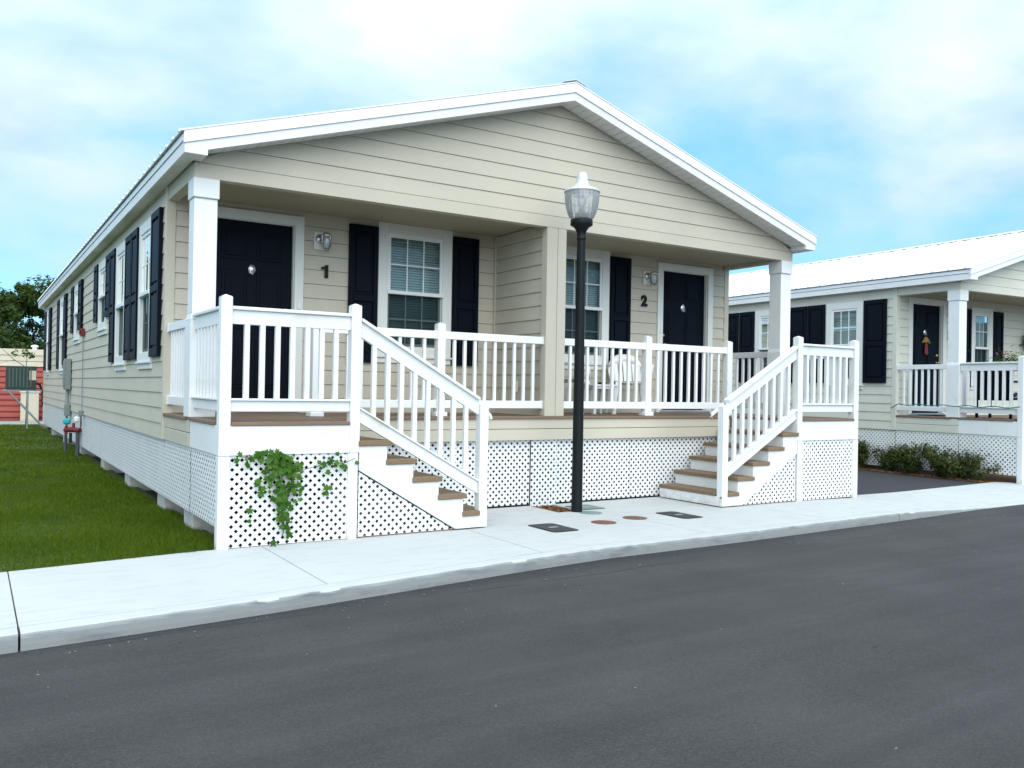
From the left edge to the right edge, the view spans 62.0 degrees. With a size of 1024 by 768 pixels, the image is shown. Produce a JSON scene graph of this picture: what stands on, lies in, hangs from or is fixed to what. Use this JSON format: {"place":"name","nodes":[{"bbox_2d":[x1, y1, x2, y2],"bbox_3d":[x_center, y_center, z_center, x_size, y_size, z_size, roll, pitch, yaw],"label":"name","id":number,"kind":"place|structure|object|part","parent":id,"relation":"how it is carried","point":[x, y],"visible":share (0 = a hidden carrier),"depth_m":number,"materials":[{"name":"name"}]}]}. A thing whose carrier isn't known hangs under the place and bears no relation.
{"place":"outdoors","nodes":[
{"label":"outdoors","id":0,"kind":"place"},
{"bbox_2d":[19,391,39,420],"bbox_3d":[-15.811,0.732,27.903,0.580,0.970,0.290,1,0,-32],"label":"window frame","id":1,"kind":"object","parent":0,"point":[33,405],"visible":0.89,"depth_m":27.82,"materials":[{"name":"beige metal"}]},
{"bbox_3d":[-15.746,0.737,27.800,0.460,0.840,0.011,1,0,-32],"label":"cabinet door","id":2,"kind":"part","parent":1,"relation":"part of","materials":[{"name":"beige metal"}]},
{"bbox_2d":[0,421,101,426],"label":"path","id":3,"kind":"structure","parent":0,"point":[18,422],"depth_m":26.70,"materials":[{"name":"grey concrete"}]},
{"bbox_2d":[0,424,230,572],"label":"lawn","id":4,"kind":"structure","parent":0,"point":[112,472],"depth_m":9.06,"materials":[{"name":"green plant"}]},
{"bbox_2d":[0,347,34,425],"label":"sapling","id":5,"kind":"object","parent":4,"relation":"on","point":[27,354],"visible":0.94,"depth_m":25.04,"materials":[{"name":"green plant"}]},
{"bbox_2d":[3,366,42,428],"bbox_3d":[-13.512,0.395,23.554,0.990,1.770,0.655,1,0,-32],"label":"air conditioner","id":6,"kind":"object","parent":4,"relation":"on","point":[20,378],"visible":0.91,"depth_m":23.29,"materials":[{"name":"green metal"}]},
{"bbox_2d":[63,416,81,455],"bbox_3d":[-7.932,0.950,15.269,0.521,0.750,0.171,1,0,31],"label":"sprinkler valve","id":7,"kind":"object","parent":4,"relation":"on","point":[66,429],"visible":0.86,"depth_m":15.21,"materials":[{"name":"metal"}]},
{"bbox_2d":[62,437,835,547],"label":"bare soil","id":8,"kind":"structure","parent":0,"point":[153,493],"depth_m":11.56,"materials":[{"name":"brown soil"}]},
{"bbox_2d":[37,79,858,549],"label":"clapboard house","id":9,"kind":"structure","parent":8,"relation":"on","point":[367,287],"depth_m":9.74,"materials":[{"name":"beige paint"}]},
{"bbox_2d":[45,310,49,374],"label":"window","id":10,"kind":"structure","parent":9,"relation":"in","point":[47,372],"depth_m":22.18,"materials":[{"name":"white paint"}]},
{"bbox_2d":[58,296,63,373],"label":"window","id":11,"kind":"structure","parent":9,"relation":"in","point":[60,370],"depth_m":18.87,"materials":[{"name":"white paint"}]},
{"bbox_2d":[63,358,70,448],"bbox_3d":[-8.822,0.409,16.850,0.114,1.820,0.440,1,0,-32],"label":"electric meter box","id":12,"kind":"object","parent":9,"relation":"attached to","point":[67,374],"visible":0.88,"depth_m":16.69,"materials":[{"name":"grey metal"}]},
{"bbox_2d":[63,361,64,386],"bbox_3d":[-8.855,-0.206,16.827,0.012,0.510,0.380,1,0,-32],"label":"cabinet door","id":13,"kind":"structure","parent":12,"relation":"in","point":[63,361],"depth_m":16.72,"materials":[{"name":"grey metal"}]},
{"bbox_2d":[72,285,79,344],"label":"window","id":14,"kind":"structure","parent":9,"relation":"in","point":[76,337],"depth_m":16.18,"materials":[{"name":"white paint"}]},
{"bbox_2d":[72,328,84,431],"bbox_3d":[-7.655,-0.062,15.019,0.092,1.820,0.589,1,0,-39],"label":"pipe","id":15,"kind":"object","parent":9,"relation":"attached to","point":[82,335],"visible":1,"depth_m":14.85,"materials":[{"name":"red metal"}]},
{"bbox_2d":[96,258,107,336],"bbox_3d":[-6.150,-1.297,12.817,0.085,1.125,0.944,1,0,-32],"label":"window","id":16,"kind":"structure","parent":9,"relation":"in","point":[102,321],"depth_m":12.99,"materials":[{"name":"white paint"}]},
{"bbox_2d":[112,241,125,370],"bbox_3d":[-5.151,-1.014,11.232,0.085,1.675,0.914,1,0,-32],"label":"window","id":17,"kind":"structure","parent":9,"relation":"in","point":[119,364],"depth_m":11.43,"materials":[{"name":"white paint"}]},
{"bbox_2d":[135,217,152,368],"bbox_3d":[-4.119,-1.006,9.655,0.137,1.675,0.884,1,0,-32],"label":"window","id":18,"kind":"structure","parent":9,"relation":"in","point":[143,361],"depth_m":9.83,"materials":[{"name":"white paint"}]},
{"bbox_2d":[215,206,304,412],"bbox_3d":[-2.806,-0.777,9.177,1.100,2.168,0.150,1,0,-32],"label":"door","id":19,"kind":"structure","parent":9,"relation":"in","point":[260,260],"depth_m":9.24,"materials":[{"name":"black paint"}]},
{"bbox_2d":[234,449,359,546],"bbox_3d":[-1.788,0.930,7.088,1.079,0.807,0.134,1,0,-32],"label":"ivy vine","id":20,"kind":"object","parent":9,"relation":"attached to","point":[280,463],"visible":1,"depth_m":6.99,"materials":[{"name":"green plant"}]},
{"bbox_2d":[377,222,452,364],"bbox_3d":[-1.174,-1.063,10.209,0.994,1.640,0.137,1,0,-32],"label":"window","id":21,"kind":"structure","parent":9,"relation":"in","point":[388,232],"depth_m":10.25,"materials":[{"name":"white paint"}]},
{"bbox_2d":[564,360,591,413],"bbox_3d":[0.691,-0.023,10.934,0.624,0.810,0.598,1,0,20],"label":"plastic chair","id":22,"kind":"object","parent":9,"relation":"on","point":[572,381],"visible":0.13,"depth_m":11.04,"materials":[{"name":"white plastic"}]},
{"bbox_2d":[564,246,609,369],"bbox_3d":[0.908,-1.019,11.530,0.994,1.640,0.137,1,0,-32],"label":"window","id":23,"kind":"structure","parent":9,"relation":"in","point":[594,256],"depth_m":11.68,"materials":[{"name":"white paint"}]},
{"bbox_2d":[584,384,617,413],"bbox_3d":[1.115,0.198,11.122,0.400,0.385,0.360,1,0,-32],"label":"plastic table","id":24,"kind":"object","parent":9,"relation":"on","point":[599,386],"visible":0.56,"depth_m":11.06,"materials":[{"name":"white plastic"}]},
{"bbox_2d":[604,354,653,414],"bbox_3d":[1.560,-0.005,11.395,0.598,0.810,0.624,1,0,-4],"label":"plastic chair","id":25,"kind":"object","parent":9,"relation":"on","point":[624,359],"visible":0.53,"depth_m":11.61,"materials":[{"name":"white plastic"}]},
{"bbox_2d":[654,262,713,412],"bbox_3d":[2.527,-0.662,12.561,1.100,2.168,0.150,1,0,-32],"label":"door","id":26,"kind":"structure","parent":9,"relation":"in","point":[684,314],"depth_m":12.60,"materials":[{"name":"black paint"}]},
{"bbox_2d":[0,504,1023,767],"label":"road","id":27,"kind":"structure","parent":0,"point":[742,654],"depth_m":4.24,"materials":[{"name":"grey asphalt"}]},
{"bbox_2d":[37,507,1019,761],"bbox_3d":[3.454,1.503,6.235,12.976,0.008,4.568,1,0,-36],"label":"road grit","id":28,"kind":"object","parent":27,"relation":"on","point":[465,609],"visible":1,"depth_m":5.12,"materials":[{"name":"grey gravel"}]},
{"bbox_2d":[0,482,1023,636],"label":"sidewalk","id":29,"kind":"structure","parent":0,"point":[28,597],"depth_m":6.75,"materials":[{"name":"concrete"}]},
{"bbox_2d":[528,523,577,532],"bbox_3d":[0.392,1.387,8.146,0.309,0.039,0.484,1,0,-32],"label":"meter box cover","id":30,"kind":"object","parent":29,"relation":"on","point":[553,527],"visible":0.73,"depth_m":8.12,"materials":[{"name":"black metal"}]},
{"bbox_2d":[564,172,599,511],"bbox_3d":[0.737,-0.449,9.286,0.398,3.736,0.398,1,0,-32],"label":"street lamp","id":31,"kind":"object","parent":29,"relation":"on","point":[581,221],"visible":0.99,"depth_m":9.24,"materials":[{"name":"black metal"}]},
{"bbox_2d":[565,504,604,509],"bbox_3d":[0.824,1.404,9.617,0.324,0.039,0.344,1,0,-32],"label":"meter box cover","id":32,"kind":"object","parent":29,"relation":"on","point":[587,507],"visible":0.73,"depth_m":9.57,"materials":[{"name":"green plastic"}]},
{"bbox_2d":[579,511,601,514],"bbox_3d":[0.848,1.396,9.188,0.250,0.030,0.250,1,0,-32],"label":"valve cover","id":33,"kind":"object","parent":29,"relation":"on","point":[590,512],"visible":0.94,"depth_m":9.15,"materials":[{"name":"metal"}]},
{"bbox_2d":[591,520,616,524],"bbox_3d":[0.919,1.393,8.534,0.256,0.030,0.256,1,0,-32],"label":"cleanout cover","id":34,"kind":"object","parent":29,"relation":"on","point":[606,522],"visible":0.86,"depth_m":8.50,"materials":[{"name":"metal"}]},
{"bbox_2d":[623,516,646,519],"bbox_3d":[1.280,1.402,8.870,0.256,0.030,0.256,1,0,-32],"label":"cleanout cover","id":35,"kind":"object","parent":29,"relation":"on","point":[634,517],"visible":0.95,"depth_m":8.84,"materials":[{"name":"metal"}]},
{"bbox_2d":[656,511,702,518],"bbox_3d":[1.790,1.418,9.134,0.289,0.039,0.494,1,0,-32],"label":"meter box cover","id":36,"kind":"object","parent":29,"relation":"on","point":[679,515],"visible":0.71,"depth_m":9.09,"materials":[{"name":"black metal"}]},
{"bbox_2d":[7,427,1016,644],"bbox_3d":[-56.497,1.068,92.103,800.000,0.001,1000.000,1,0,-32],"label":"ground","id":37,"kind":"structure","parent":0,"point":[49,428],"depth_m":29.15,"materials":[{"name":"brown soil"}]},
{"bbox_2d":[0,316,28,345],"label":"broadleaf tree","id":38,"kind":"object","parent":37,"relation":"on","point":[11,327],"visible":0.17,"depth_m":43.53,"materials":[{"name":"green plant"}]},
{"bbox_2d":[0,345,43,420],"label":"mobile home","id":39,"kind":"object","parent":37,"relation":"on","point":[9,407],"visible":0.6,"depth_m":27.94,"materials":[{"name":"pink metal"}]},
{"bbox_2d":[1,308,44,349],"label":"broadleaf tree","id":40,"kind":"object","parent":37,"relation":"on","point":[37,329],"visible":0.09,"depth_m":39.83,"materials":[{"name":"green plant"}]},
{"bbox_2d":[0,275,56,349],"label":"broadleaf tree","id":41,"kind":"object","parent":37,"relation":"on","point":[14,307],"visible":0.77,"depth_m":37.63,"materials":[{"name":"green plant"}]},
{"bbox_2d":[0,501,1023,654],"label":"kerb","id":42,"kind":"structure","parent":37,"relation":"on","point":[51,634],"depth_m":5.79,"materials":[{"name":"concrete"}]},
{"bbox_2d":[0,0,1023,341],"label":"sky","id":43,"kind":"structure","parent":0,"point":[872,126],"materials":[{"name":"blue"}]},
{"bbox_2d":[444,441,1016,510],"bbox_3d":[2.915,1.550,21.437,17.380,0.030,19.000,1,0,-32],"label":"mulch bed","id":44,"kind":"object","parent":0,"point":[1005,478],"visible":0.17,"depth_m":15.44,"materials":[{"name":"brown wood"}]},
{"bbox_2d":[532,465,1000,512],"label":"mulch chips","id":45,"kind":"object","parent":44,"relation":"on","point":[553,508],"visible":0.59,"depth_m":13.82,"materials":[{"name":"brown wood"}]},
{"bbox_2d":[806,452,835,489],"bbox_3d":[4.302,1.212,11.885,0.404,0.611,0.544,2,-1,-66],"label":"shrub","id":46,"kind":"object","parent":44,"relation":"on","point":[819,473],"visible":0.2,"depth_m":11.86,"materials":[{"name":"green plant"}]},
{"bbox_2d":[812,440,839,464],"bbox_3d":[6.101,1.243,16.653,0.639,0.674,0.576,1,0,-5],"label":"shrub","id":47,"kind":"object","parent":44,"relation":"on","point":[824,449],"visible":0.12,"depth_m":16.55,"materials":[{"name":"green plant"}]},
{"bbox_2d":[839,439,872,467],"bbox_3d":[6.448,1.282,16.061,0.748,0.602,0.680,1,0,-32],"label":"shrub","id":48,"kind":"object","parent":44,"relation":"on","point":[862,457],"visible":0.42,"depth_m":15.94,"materials":[{"name":"green plant"}]},
{"bbox_2d":[728,230,1023,484],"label":"clapboard house","id":49,"kind":"structure","parent":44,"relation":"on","point":[895,307],"depth_m":15.88,"materials":[{"name":"white paint"}]},
{"bbox_2d":[755,310,768,372],"bbox_3d":[5.517,-0.783,18.112,0.101,1.590,0.890,1,0,-29],"label":"window","id":50,"kind":"structure","parent":49,"relation":"in","point":[761,317],"depth_m":18.33,"materials":[{"name":"white paint"}]},
{"bbox_2d":[826,301,863,388],"bbox_3d":[6.452,-0.735,16.475,0.137,1.675,0.884,1,0,-29],"label":"window","id":51,"kind":"structure","parent":49,"relation":"in","point":[840,308],"depth_m":16.49,"materials":[{"name":"white paint"}]},
{"bbox_2d":[906,297,946,414],"bbox_3d":[7.738,-0.506,15.928,1.100,2.168,0.150,1,0,-29],"label":"door","id":52,"kind":"structure","parent":49,"relation":"in","point":[927,317],"depth_m":15.98,"materials":[{"name":"black paint"}]},
{"bbox_2d":[922,337,929,354],"bbox_3d":[7.744,-0.712,15.927,0.228,0.352,0.045,1,0,-29],"label":"door wreath","id":53,"kind":"object","parent":52,"relation":"hanging from","point":[925,340],"depth_m":15.91,"materials":[{"name":"red fabric"}]},
{"bbox_2d":[891,403,1019,408],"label":"string lights","id":54,"kind":"object","parent":49,"relation":"attached to","point":[956,406],"visible":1,"depth_m":14.35},
{"bbox_2d":[970,307,992,389],"bbox_3d":[9.202,-0.690,16.750,0.734,1.605,0.137,1,0,-29],"label":"window","id":55,"kind":"structure","parent":49,"relation":"in","point":[981,313],"depth_m":16.81,"materials":[{"name":"white paint"}]},
{"bbox_2d":[975,371,1017,418],"bbox_3d":[8.261,0.140,14.416,0.620,0.880,0.594,1,0,-39],"label":"patio chair","id":56,"kind":"object","parent":49,"relation":"on","point":[1015,394],"visible":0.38,"depth_m":14.21,"materials":[{"name":"black fabric"}]},
{"bbox_2d":[987,345,1023,370],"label":"flower box","id":57,"kind":"object","parent":49,"relation":"attached to","point":[1011,358],"visible":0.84,"depth_m":13.84,"materials":[{"name":"plant"}]},
{"bbox_2d":[868,444,909,470],"bbox_3d":[6.851,1.324,15.505,0.537,0.524,0.771,1,0,-4],"label":"shrub","id":58,"kind":"object","parent":44,"relation":"on","point":[889,461],"visible":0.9,"depth_m":15.35,"materials":[{"name":"green plant"}]},
{"bbox_2d":[894,442,931,473],"bbox_3d":[7.051,1.306,14.962,0.607,0.571,0.826,1,0,26],"label":"shrub","id":59,"kind":"object","parent":44,"relation":"on","point":[908,462],"visible":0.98,"depth_m":14.85,"materials":[{"name":"green plant"}]},
{"bbox_2d":[919,442,956,477],"bbox_3d":[7.236,1.268,14.514,0.602,0.639,1.042,1,0,24],"label":"shrub","id":60,"kind":"object","parent":44,"relation":"on","point":[938,467],"visible":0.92,"depth_m":14.37,"materials":[{"name":"green plant"}]},
{"bbox_2d":[932,445,1003,480],"bbox_3d":[7.555,1.310,14.054,0.868,0.561,1.045,1,0,-32],"label":"shrub","id":61,"kind":"object","parent":44,"relation":"on","point":[967,472],"visible":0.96,"depth_m":14.03,"materials":[{"name":"green plant"}]},
{"bbox_2d":[729,457,979,494],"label":"driveway","id":62,"kind":"structure","parent":0,"point":[871,482],"depth_m":13.53,"materials":[{"name":"grey asphalt"}]}
]}

